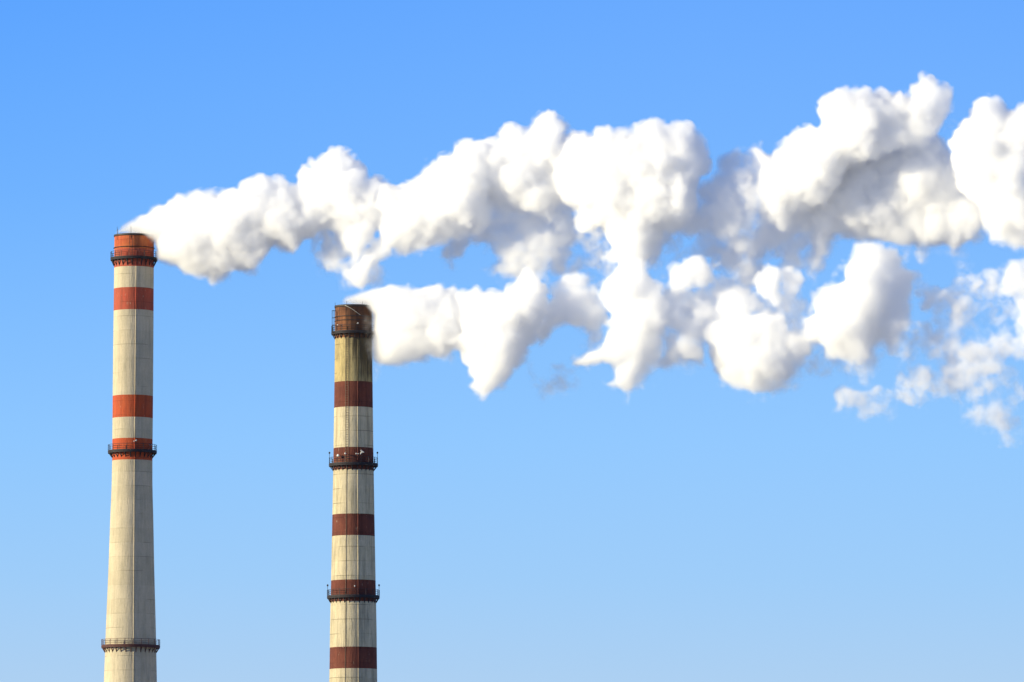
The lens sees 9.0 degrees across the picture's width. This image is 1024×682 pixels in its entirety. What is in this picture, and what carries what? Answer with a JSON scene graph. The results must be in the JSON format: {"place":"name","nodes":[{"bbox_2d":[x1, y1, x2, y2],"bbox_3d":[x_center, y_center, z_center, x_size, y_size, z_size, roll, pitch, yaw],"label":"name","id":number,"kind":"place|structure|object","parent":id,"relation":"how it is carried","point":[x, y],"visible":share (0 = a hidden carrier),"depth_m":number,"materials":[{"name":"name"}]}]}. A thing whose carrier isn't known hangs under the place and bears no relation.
{"place":"outdoors","nodes":[
{"label":"outdoors","id":0,"kind":"place"},
{"bbox_2d":[0,0,1023,681],"label":"sky","id":1,"kind":"structure","parent":0,"point":[570,506],"materials":[{"name":"blue"}]},
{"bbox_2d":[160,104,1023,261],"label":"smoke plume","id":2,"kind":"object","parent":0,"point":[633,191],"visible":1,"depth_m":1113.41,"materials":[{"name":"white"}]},
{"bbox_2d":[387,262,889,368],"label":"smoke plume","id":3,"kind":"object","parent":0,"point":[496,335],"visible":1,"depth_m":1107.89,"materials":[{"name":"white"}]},
{"label":"ground","id":4,"kind":"structure","parent":0,"visible":0},
{"bbox_2d":[101,229,159,681],"bbox_3d":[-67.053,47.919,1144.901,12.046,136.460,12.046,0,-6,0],"label":"smokestack","id":5,"kind":"object","parent":4,"relation":"on","point":[129,647],"visible":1,"depth_m":1144.50,"materials":[{"name":"concrete"}]},
{"bbox_2d":[327,301,379,681],"bbox_3d":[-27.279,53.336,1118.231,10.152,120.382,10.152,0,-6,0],"label":"smokestack","id":6,"kind":"object","parent":4,"relation":"on","point":[353,598],"visible":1,"depth_m":1117.87,"materials":[{"name":"concrete"}]}
]}

